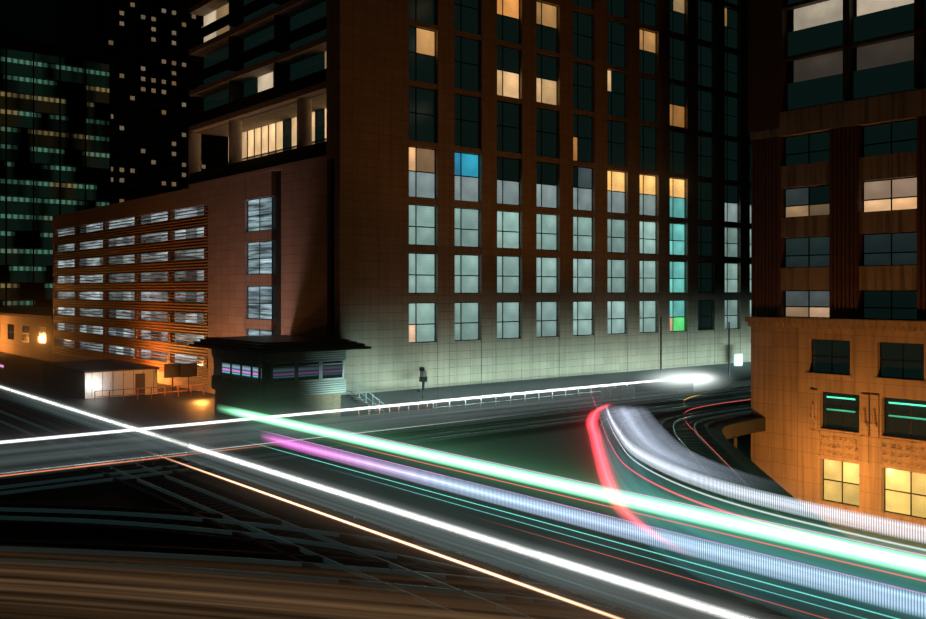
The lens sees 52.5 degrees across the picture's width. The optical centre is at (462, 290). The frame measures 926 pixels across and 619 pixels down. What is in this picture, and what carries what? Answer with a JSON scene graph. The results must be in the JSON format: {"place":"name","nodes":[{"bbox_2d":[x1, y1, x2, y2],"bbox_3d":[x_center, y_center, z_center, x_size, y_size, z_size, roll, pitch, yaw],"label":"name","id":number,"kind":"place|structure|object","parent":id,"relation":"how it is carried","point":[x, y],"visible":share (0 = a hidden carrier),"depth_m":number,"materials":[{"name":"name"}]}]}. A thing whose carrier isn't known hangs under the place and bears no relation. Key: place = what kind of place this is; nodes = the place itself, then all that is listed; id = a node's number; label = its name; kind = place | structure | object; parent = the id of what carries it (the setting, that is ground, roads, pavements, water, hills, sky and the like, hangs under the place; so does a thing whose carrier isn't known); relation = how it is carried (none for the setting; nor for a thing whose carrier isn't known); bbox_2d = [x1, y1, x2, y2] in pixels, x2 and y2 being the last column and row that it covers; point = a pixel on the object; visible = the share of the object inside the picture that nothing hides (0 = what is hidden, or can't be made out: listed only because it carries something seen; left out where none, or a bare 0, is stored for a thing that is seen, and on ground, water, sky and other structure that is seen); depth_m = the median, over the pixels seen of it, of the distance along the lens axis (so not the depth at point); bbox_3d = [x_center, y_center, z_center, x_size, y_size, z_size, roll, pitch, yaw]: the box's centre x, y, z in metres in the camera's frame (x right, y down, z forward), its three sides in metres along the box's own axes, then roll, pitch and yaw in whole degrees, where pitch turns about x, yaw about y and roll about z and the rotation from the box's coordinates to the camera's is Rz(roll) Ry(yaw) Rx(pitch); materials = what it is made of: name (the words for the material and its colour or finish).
{"place":"outdoors","nodes":[
{"label":"outdoors","id":0,"kind":"place"},
{"bbox_2d":[0,0,76,44],"label":"sky","id":1,"kind":"structure","parent":0,"point":[28,20],"materials":[{"name":"black"}]},
{"bbox_2d":[52,184,207,392],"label":"parking garage","id":2,"kind":"structure","parent":0,"point":[130,281],"depth_m":104.70,"materials":[{"name":"brown brick"}]},
{"bbox_2d":[56,0,227,203],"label":"skyscraper","id":3,"kind":"structure","parent":0,"point":[155,106],"depth_m":302.57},
{"bbox_2d":[189,335,383,425],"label":"booth","id":4,"kind":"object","parent":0,"point":[270,375],"depth_m":68.37,"materials":[{"name":"grey metal"}]},
{"bbox_2d":[188,0,750,441],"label":"building","id":5,"kind":"structure","parent":0,"point":[462,198],"depth_m":84.03,"materials":[{"name":"brick"}]},
{"bbox_2d":[737,439,925,558],"bbox_3d":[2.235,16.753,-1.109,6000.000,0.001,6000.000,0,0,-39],"label":"street ground","id":6,"kind":"structure","parent":0,"point":[744,447],"depth_m":63.55,"materials":[{"name":"grey asphalt"}]},
{"bbox_2d":[0,307,52,361],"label":"block","id":7,"kind":"structure","parent":6,"relation":"on","point":[26,331],"depth_m":140.43,"materials":[{"name":"orange"}]},
{"bbox_2d":[0,36,112,307],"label":"glass tower","id":8,"kind":"structure","parent":6,"relation":"on","point":[55,130],"depth_m":215.48,"materials":[{"name":"teal"}]},
{"bbox_2d":[41,359,196,398],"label":"equipment shed","id":9,"kind":"structure","parent":6,"relation":"on","point":[80,379],"depth_m":88.26,"materials":[{"name":"white paint"}]},
{"bbox_2d":[94,316,742,440],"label":"railings and poles","id":10,"kind":"object","parent":6,"relation":"on","point":[738,359],"visible":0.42,"depth_m":84.37,"materials":[{"name":"grey metal"}]},
{"bbox_2d":[0,352,884,618],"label":"elevated deck","id":11,"kind":"structure","parent":6,"relation":"on","point":[560,452],"depth_m":46.59,"materials":[{"name":"concrete"}]},
{"bbox_2d":[0,383,887,618],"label":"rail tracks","id":12,"kind":"object","parent":11,"relation":"on","point":[330,551],"visible":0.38,"depth_m":39.86,"materials":[{"name":"silver metal"}]},
{"bbox_2d":[0,365,925,618],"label":"light trails","id":13,"kind":"object","parent":12,"relation":"on","point":[874,581],"visible":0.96,"depth_m":28.96,"materials":[{"name":"white"}]},
{"bbox_2d":[745,0,925,540],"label":"building","id":14,"kind":"structure","parent":6,"relation":"on","point":[836,320],"depth_m":67.59,"materials":[{"name":"brick"}]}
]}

